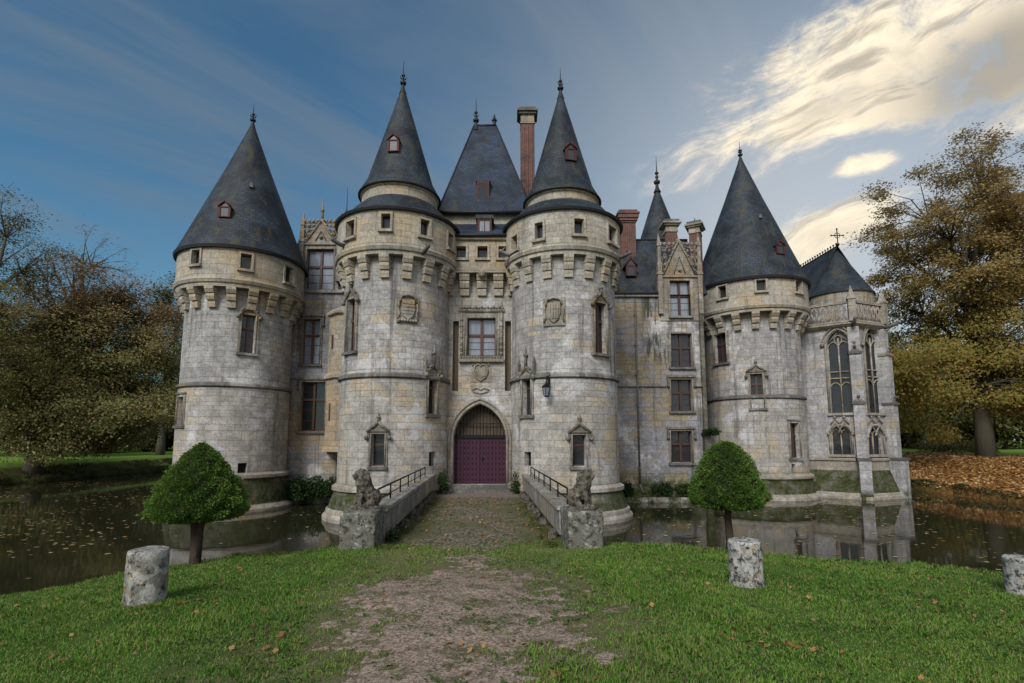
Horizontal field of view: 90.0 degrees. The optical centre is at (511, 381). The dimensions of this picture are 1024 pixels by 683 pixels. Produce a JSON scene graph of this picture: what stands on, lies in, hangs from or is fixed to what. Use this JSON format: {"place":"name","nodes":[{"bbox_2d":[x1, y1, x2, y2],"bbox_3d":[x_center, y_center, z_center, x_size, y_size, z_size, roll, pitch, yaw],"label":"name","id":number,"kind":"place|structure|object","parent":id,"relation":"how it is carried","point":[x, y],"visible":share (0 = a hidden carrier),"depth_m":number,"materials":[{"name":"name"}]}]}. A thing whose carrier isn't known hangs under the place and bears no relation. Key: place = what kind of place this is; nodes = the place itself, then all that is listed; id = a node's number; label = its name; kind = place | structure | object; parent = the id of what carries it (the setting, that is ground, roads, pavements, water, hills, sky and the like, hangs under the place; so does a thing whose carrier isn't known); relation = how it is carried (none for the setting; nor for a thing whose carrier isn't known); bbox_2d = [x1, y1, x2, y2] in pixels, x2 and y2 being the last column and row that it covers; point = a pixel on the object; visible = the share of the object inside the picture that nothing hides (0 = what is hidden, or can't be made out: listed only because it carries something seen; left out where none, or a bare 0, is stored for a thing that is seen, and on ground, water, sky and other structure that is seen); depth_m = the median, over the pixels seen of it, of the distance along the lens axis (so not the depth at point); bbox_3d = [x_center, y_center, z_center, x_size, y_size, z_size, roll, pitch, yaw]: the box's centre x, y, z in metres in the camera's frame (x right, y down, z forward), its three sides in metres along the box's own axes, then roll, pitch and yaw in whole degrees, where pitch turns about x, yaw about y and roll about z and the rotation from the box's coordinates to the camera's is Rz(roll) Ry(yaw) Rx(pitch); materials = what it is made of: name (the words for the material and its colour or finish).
{"place":"outdoors","nodes":[
{"label":"outdoors","id":0,"kind":"place"},
{"bbox_2d":[311,545,630,682],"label":"path","id":1,"kind":"structure","parent":0,"point":[396,645],"depth_m":5.26,"materials":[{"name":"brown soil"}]},
{"bbox_2d":[0,472,1023,595],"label":"water","id":2,"kind":"structure","parent":0,"point":[262,532],"depth_m":20.50,"materials":[{"name":"brown liquid"}]},
{"bbox_2d":[0,474,1014,578],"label":"floating leaf","id":3,"kind":"object","parent":2,"relation":"on","point":[613,525],"visible":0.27,"depth_m":21.65,"materials":[{"name":"brown plant"}]},
{"bbox_2d":[172,63,911,524],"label":"castle","id":4,"kind":"structure","parent":2,"relation":"in","point":[400,321],"depth_m":26.72,"materials":[{"name":"grey stone"}]},
{"bbox_2d":[172,392,186,427],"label":"window","id":5,"kind":"structure","parent":4,"relation":"in","point":[182,425],"depth_m":25.95,"materials":[{"name":"beige stone"}]},
{"bbox_2d":[187,247,202,267],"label":"window","id":6,"kind":"structure","parent":4,"relation":"in","point":[198,263],"depth_m":26.06,"materials":[{"name":"beige stone"}]},
{"bbox_2d":[237,251,253,272],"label":"window","id":7,"kind":"structure","parent":4,"relation":"in","point":[246,265],"depth_m":26.54,"materials":[{"name":"beige stone"}]},
{"bbox_2d":[236,303,262,356],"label":"window","id":8,"kind":"structure","parent":4,"relation":"in","point":[245,324],"depth_m":26.75,"materials":[{"name":"beige stone"}]},
{"bbox_2d":[282,263,295,287],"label":"window","id":9,"kind":"structure","parent":4,"relation":"in","point":[286,271],"depth_m":28.30,"materials":[{"name":"beige stone"}]},
{"bbox_2d":[284,475,336,502],"bbox_3d":[-11.241,5.970,28.321,3.972,1.643,1.206,0,-6,0],"label":"ivy shrub","id":10,"kind":"object","parent":4,"relation":"attached to","point":[319,489],"visible":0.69,"depth_m":28.11,"materials":[{"name":"green plant"}]},
{"bbox_2d":[297,314,324,366],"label":"window","id":11,"kind":"structure","parent":4,"relation":"in","point":[313,333],"depth_m":30.50,"materials":[{"name":"grey glass"}]},
{"bbox_2d":[295,378,326,433],"bbox_3d":[-11.642,1.405,30.008,1.973,3.263,0.533,0,-6,0],"label":"window","id":12,"kind":"structure","parent":4,"relation":"in","point":[314,389],"depth_m":30.11,"materials":[{"name":"grey glass"}]},
{"bbox_2d":[304,247,335,289],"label":"window","id":13,"kind":"structure","parent":4,"relation":"in","point":[321,264],"depth_m":31.08,"materials":[{"name":"grey glass"}]},
{"bbox_2d":[342,217,356,241],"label":"window","id":14,"kind":"structure","parent":4,"relation":"in","point":[353,226],"depth_m":23.76,"materials":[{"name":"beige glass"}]},
{"bbox_2d":[341,282,358,355],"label":"window","id":15,"kind":"structure","parent":4,"relation":"in","point":[355,311],"depth_m":23.90,"materials":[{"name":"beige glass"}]},
{"bbox_2d":[364,412,391,469],"bbox_3d":[-5.885,2.611,22.646,1.218,2.502,0.553,0,-7,2],"label":"window","id":16,"kind":"structure","parent":4,"relation":"in","point":[381,435],"depth_m":22.54,"materials":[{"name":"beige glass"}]},
{"bbox_2d":[377,211,392,231],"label":"window","id":17,"kind":"structure","parent":4,"relation":"in","point":[387,220],"depth_m":23.25,"materials":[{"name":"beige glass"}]},
{"bbox_2d":[417,216,432,240],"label":"window","id":18,"kind":"structure","parent":4,"relation":"in","point":[422,226],"depth_m":23.91,"materials":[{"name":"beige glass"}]},
{"bbox_2d":[423,344,443,417],"bbox_3d":[-3.773,-0.042,23.968,0.571,3.411,1.187,-5,-8,36],"label":"window","id":19,"kind":"structure","parent":4,"relation":"in","point":[433,368],"depth_m":23.96,"materials":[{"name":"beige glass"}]},
{"bbox_2d":[446,229,455,254],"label":"window","id":20,"kind":"structure","parent":4,"relation":"in","point":[448,248],"depth_m":24.89,"materials":[{"name":"beige stone"}]},
{"bbox_2d":[455,244,468,260],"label":"window","id":21,"kind":"structure","parent":4,"relation":"in","point":[462,253],"depth_m":25.86,"materials":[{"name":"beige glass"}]},
{"bbox_2d":[454,439,505,482],"bbox_3d":[-1.592,3.946,25.516,2.634,2.210,0.210,0,-6,0],"label":"door","id":22,"kind":"structure","parent":4,"relation":"in","point":[475,460],"depth_m":25.52,"materials":[{"name":"purple paint"}]},
{"bbox_2d":[462,314,499,357],"bbox_3d":[-1.537,-2.272,25.903,1.911,2.252,0.490,0,-6,0],"label":"window","id":23,"kind":"structure","parent":4,"relation":"in","point":[482,333],"depth_m":26.00,"materials":[{"name":"grey glass"}]},
{"bbox_2d":[475,244,489,260],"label":"window","id":24,"kind":"structure","parent":4,"relation":"in","point":[483,253],"depth_m":25.85,"materials":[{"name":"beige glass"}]},
{"bbox_2d":[496,244,505,260],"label":"window","id":25,"kind":"structure","parent":4,"relation":"in","point":[501,257],"depth_m":25.83,"materials":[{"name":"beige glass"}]},
{"bbox_2d":[509,231,519,254],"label":"window","id":26,"kind":"structure","parent":4,"relation":"in","point":[517,248],"depth_m":24.44,"materials":[{"name":"beige stone"}]},
{"bbox_2d":[516,346,535,418],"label":"window","id":27,"kind":"structure","parent":4,"relation":"in","point":[525,370],"depth_m":23.70,"materials":[{"name":"beige stone"}]},
{"bbox_2d":[531,219,545,242],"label":"window","id":28,"kind":"structure","parent":4,"relation":"in","point":[540,228],"depth_m":23.70,"materials":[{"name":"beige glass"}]},
{"bbox_2d":[542,372,550,396],"bbox_3d":[1.571,0.132,22.695,0.381,1.135,0.780,-2,-7,20],"label":"wall lantern","id":29,"kind":"object","parent":4,"relation":"attached to","point":[546,387],"depth_m":22.44,"materials":[{"name":"black metal"}]},
{"bbox_2d":[571,216,587,237],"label":"window","id":30,"kind":"structure","parent":4,"relation":"in","point":[576,225],"depth_m":23.37,"materials":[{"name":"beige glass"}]},
{"bbox_2d":[566,413,593,469],"bbox_3d":[2.964,2.637,22.673,1.255,2.460,0.553,1,-7,-9],"label":"window","id":31,"kind":"structure","parent":4,"relation":"in","point":[576,434],"depth_m":22.59,"materials":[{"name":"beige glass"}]},
{"bbox_2d":[590,285,612,357],"bbox_3d":[4.043,-2.821,23.742,1.357,3.358,0.571,5,-8,-36],"label":"window","id":32,"kind":"structure","parent":4,"relation":"in","point":[596,322],"depth_m":23.75,"materials":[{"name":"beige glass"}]},
{"bbox_2d":[606,222,619,248],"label":"window","id":33,"kind":"structure","parent":4,"relation":"in","point":[609,240],"depth_m":24.30,"materials":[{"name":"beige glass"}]},
{"bbox_2d":[622,480,688,497],"bbox_3d":[8.202,6.268,29.785,4.630,1.055,0.691,0,-6,0],"label":"ivy shrub","id":34,"kind":"object","parent":4,"relation":"attached to","point":[628,490],"visible":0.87,"depth_m":29.70,"materials":[{"name":"green plant"}]},
{"bbox_2d":[668,279,693,317],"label":"window","id":35,"kind":"structure","parent":4,"relation":"in","point":[678,292],"depth_m":31.51,"materials":[{"name":"grey glass"}]},
{"bbox_2d":[668,331,695,368],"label":"window","id":36,"kind":"structure","parent":4,"relation":"in","point":[679,344],"depth_m":31.21,"materials":[{"name":"grey glass"}]},
{"bbox_2d":[667,375,696,413],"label":"window","id":37,"kind":"structure","parent":4,"relation":"in","point":[679,390],"depth_m":30.88,"materials":[{"name":"grey glass"}]},
{"bbox_2d":[667,427,696,464],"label":"window","id":38,"kind":"structure","parent":4,"relation":"in","point":[679,437],"depth_m":30.54,"materials":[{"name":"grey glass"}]},
{"bbox_2d":[701,427,721,435],"bbox_3d":[11.621,2.926,29.845,1.248,0.541,0.791,0,-6,0],"label":"ivy shrub","id":39,"kind":"object","parent":4,"relation":"attached to","point":[709,431],"visible":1,"depth_m":29.74,"materials":[{"name":"green plant"}]},
{"bbox_2d":[712,330,730,365],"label":"window","id":40,"kind":"structure","parent":4,"relation":"in","point":[722,340],"depth_m":33.52,"materials":[{"name":"beige stone"}]},
{"bbox_2d":[716,283,728,300],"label":"window","id":41,"kind":"structure","parent":4,"relation":"in","point":[723,290],"depth_m":33.03,"materials":[{"name":"beige stone"}]},
{"bbox_2d":[744,358,768,410],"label":"window","id":42,"kind":"structure","parent":4,"relation":"in","point":[755,386],"depth_m":31.84,"materials":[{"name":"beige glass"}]},
{"bbox_2d":[754,278,768,292],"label":"window","id":43,"kind":"structure","parent":4,"relation":"in","point":[759,286],"depth_m":31.78,"materials":[{"name":"beige stone"}]},
{"bbox_2d":[787,419,804,460],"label":"window","id":44,"kind":"structure","parent":4,"relation":"in","point":[791,426],"depth_m":31.47,"materials":[{"name":"beige stone"}]},
{"bbox_2d":[794,279,804,294],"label":"window","id":45,"kind":"structure","parent":4,"relation":"in","point":[795,282],"depth_m":32.02,"materials":[{"name":"beige stone"}]},
{"bbox_2d":[819,327,855,415],"bbox_3d":[21.022,-0.743,32.836,2.030,5.794,0.481,-5,-8,38],"label":"window","id":46,"kind":"structure","parent":4,"relation":"in","point":[837,358],"depth_m":33.03,"materials":[{"name":"grey glass"}]},
{"bbox_2d":[827,416,855,456],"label":"window","id":47,"kind":"structure","parent":4,"relation":"in","point":[841,442],"depth_m":32.54,"materials":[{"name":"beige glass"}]},
{"bbox_2d":[860,328,886,415],"bbox_3d":[23.343,-0.847,33.005,2.502,6.047,0.481,3,-7,-22],"label":"window","id":48,"kind":"structure","parent":4,"relation":"in","point":[870,370],"depth_m":33.07,"materials":[{"name":"beige stone"}]},
{"bbox_2d":[867,415,888,456],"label":"window","id":49,"kind":"structure","parent":4,"relation":"in","point":[873,446],"depth_m":32.43,"materials":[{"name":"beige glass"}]},
{"bbox_2d":[0,441,1023,682],"bbox_3d":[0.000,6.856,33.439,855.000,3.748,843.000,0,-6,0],"label":"ground","id":50,"kind":"structure","parent":0,"point":[136,455],"depth_m":5.95,"materials":[{"name":"plant"}]},
{"bbox_2d":[0,271,63,412],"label":"autumn tree","id":51,"kind":"object","parent":50,"relation":"on","point":[22,305],"visible":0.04,"depth_m":57.46,"materials":[{"name":"brown plant"}]},
{"bbox_2d":[0,184,79,402],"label":"autumn tree","id":52,"kind":"object","parent":50,"relation":"on","point":[7,233],"visible":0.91,"depth_m":40.04,"materials":[{"name":"brown plant"}]},
{"bbox_2d":[0,222,157,455],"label":"bare tree","id":53,"kind":"object","parent":50,"relation":"on","point":[82,256],"visible":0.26,"depth_m":64.21,"materials":[{"name":"brown plant"}]},
{"bbox_2d":[0,239,183,474],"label":"autumn tree","id":54,"kind":"object","parent":50,"relation":"on","point":[94,405],"visible":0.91,"depth_m":43.65,"materials":[{"name":"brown plant"}]},
{"bbox_2d":[122,545,169,607],"bbox_3d":[-4.713,2.600,6.593,0.482,0.890,0.484,3,-7,-23],"label":"stone bollard","id":55,"kind":"object","parent":50,"relation":"on","point":[146,574],"visible":0.69,"depth_m":6.43,"materials":[{"name":"grey stone"}]},
{"bbox_2d":[129,271,183,454],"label":"autumn tree","id":56,"kind":"object","parent":50,"relation":"on","point":[160,444],"visible":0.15,"depth_m":64.62,"materials":[{"name":"brown plant"}]},
{"bbox_2d":[135,441,250,563],"bbox_3d":[-5.946,2.373,9.630,1.846,2.495,1.816,4,-8,-32],"label":"topiary tree","id":57,"kind":"object","parent":50,"relation":"on","point":[198,488],"visible":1,"depth_m":9.29,"materials":[{"name":"green plant"}]},
{"bbox_2d":[338,505,384,549],"bbox_3d":[-3.289,3.498,11.298,0.810,1.421,1.200,0,-7,-3],"label":"stone pedestal","id":58,"kind":"object","parent":50,"relation":"on","point":[360,528],"visible":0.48,"depth_m":10.78,"materials":[{"name":"grey stone"}]},
{"bbox_2d":[350,468,381,509],"bbox_3d":[-3.241,2.403,11.495,0.699,0.920,0.451,4,-8,-31],"label":"lion statue","id":59,"kind":"object","parent":58,"relation":"on","point":[368,493],"visible":0.94,"depth_m":11.33,"materials":[{"name":"stone"}]},
{"bbox_2d":[378,467,568,550],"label":"bridge","id":60,"kind":"structure","parent":50,"relation":"on","point":[404,505],"depth_m":14.64,"materials":[{"name":"stone"}]},
{"bbox_2d":[386,524,401,542],"bbox_3d":[-2.724,3.506,11.762,0.371,0.467,0.548,0,-6,0],"label":"wall plant","id":61,"kind":"object","parent":60,"relation":"on","point":[391,536],"depth_m":11.75,"materials":[{"name":"green plant"}]},
{"bbox_2d":[437,469,449,492],"bbox_3d":[-3.162,4.571,23.573,0.582,1.104,1.246,2,-7,-16],"label":"wall plant","id":62,"kind":"object","parent":60,"relation":"on","point":[443,486],"depth_m":23.38,"materials":[{"name":"green plant"}]},
{"bbox_2d":[377,498,561,550],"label":"joint grass","id":63,"kind":"structure","parent":60,"relation":"on","point":[522,507],"depth_m":13.84,"materials":[{"name":"green plant"}]},
{"bbox_2d":[405,495,553,542],"bbox_3d":[-1.183,4.318,17.049,3.852,0.319,11.719,0,-7,-3],"label":"fallen leaf","id":64,"kind":"object","parent":60,"relation":"on","point":[486,523],"visible":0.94,"depth_m":15.12,"materials":[{"name":"brown plant"}]},
{"bbox_2d":[510,471,520,492],"bbox_3d":[0.209,4.537,23.615,0.574,1.147,1.202,-1,-7,9],"label":"wall plant","id":65,"kind":"object","parent":60,"relation":"on","point":[513,484],"depth_m":23.27,"materials":[{"name":"green plant"}]},
{"bbox_2d":[0,372,1023,452],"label":"wood","id":66,"kind":"object","parent":50,"relation":"on","point":[1005,435],"visible":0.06,"depth_m":76.88,"materials":[{"name":"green plant"}]},
{"bbox_2d":[0,544,1023,682],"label":"fallen leaf","id":67,"kind":"object","parent":50,"relation":"on","point":[280,635],"visible":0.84,"depth_m":5.34,"materials":[{"name":"brown plant"}]},
{"bbox_2d":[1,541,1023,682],"bbox_3d":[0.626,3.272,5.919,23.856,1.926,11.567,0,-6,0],"label":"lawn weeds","id":68,"kind":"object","parent":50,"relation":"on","point":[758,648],"visible":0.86,"depth_m":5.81,"materials":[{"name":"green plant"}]},
{"bbox_2d":[560,505,603,548],"bbox_3d":[1.530,3.495,11.297,0.807,1.420,1.208,0,-7,-3],"label":"stone pedestal","id":69,"kind":"object","parent":50,"relation":"on","point":[582,529],"visible":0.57,"depth_m":10.77,"materials":[{"name":"grey stone"}]},
{"bbox_2d":[566,469,597,510],"bbox_3d":[1.527,2.405,11.457,0.715,0.906,0.460,-4,-7,28],"label":"lion statue","id":70,"kind":"object","parent":69,"relation":"on","point":[578,497],"visible":0.95,"depth_m":11.30,"materials":[{"name":"stone"}]},
{"bbox_2d":[687,440,774,550],"bbox_3d":[4.724,2.582,11.199,1.816,2.621,1.766,0,-6,0],"label":"topiary tree","id":71,"kind":"object","parent":50,"relation":"on","point":[727,479],"visible":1,"depth_m":10.83,"materials":[{"name":"green plant"}]},
{"bbox_2d":[727,537,764,588],"bbox_3d":[3.510,2.817,7.677,0.499,0.886,0.499,-2,-7,15],"label":"stone bollard","id":72,"kind":"object","parent":50,"relation":"on","point":[745,562],"visible":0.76,"depth_m":7.50,"materials":[{"name":"grey stone"}]},
{"bbox_2d":[842,122,1023,456],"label":"autumn tree","id":73,"kind":"object","parent":50,"relation":"on","point":[971,364],"visible":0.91,"depth_m":39.06,"materials":[{"name":"yellow plant"}]},
{"bbox_2d":[888,326,1015,449],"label":"autumn tree","id":74,"kind":"object","parent":50,"relation":"on","point":[949,415],"visible":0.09,"depth_m":65.31,"materials":[{"name":"brown plant"}]},
{"bbox_2d":[911,437,1002,452],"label":"ivy shrub","id":75,"kind":"object","parent":50,"relation":"on","point":[960,446],"visible":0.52,"depth_m":49.25,"materials":[{"name":"green plant"}]},
{"bbox_2d":[902,451,1023,496],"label":"leaf litter","id":76,"kind":"object","parent":50,"relation":"on","point":[1015,457],"visible":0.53,"depth_m":36.34,"materials":[{"name":"orange plant"}]},
{"bbox_2d":[928,176,1023,432],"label":"autumn tree","id":77,"kind":"object","parent":50,"relation":"on","point":[1018,240],"visible":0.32,"depth_m":38.62,"materials":[{"name":"brown plant"}]},
{"bbox_2d":[1001,554,1023,595],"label":"stone bollard","id":78,"kind":"object","parent":50,"relation":"on","point":[1013,571],"visible":0.74,"depth_m":7.53,"materials":[{"name":"grey stone"}]},
{"bbox_2d":[0,458,1023,503],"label":"bank grass","id":79,"kind":"structure","parent":0,"point":[3,477],"depth_m":46.13,"materials":[{"name":"plant"}]},
{"bbox_2d":[0,0,1023,440],"label":"sky","id":80,"kind":"structure","parent":0,"point":[124,117],"materials":[{"name":"blue"}]}
]}

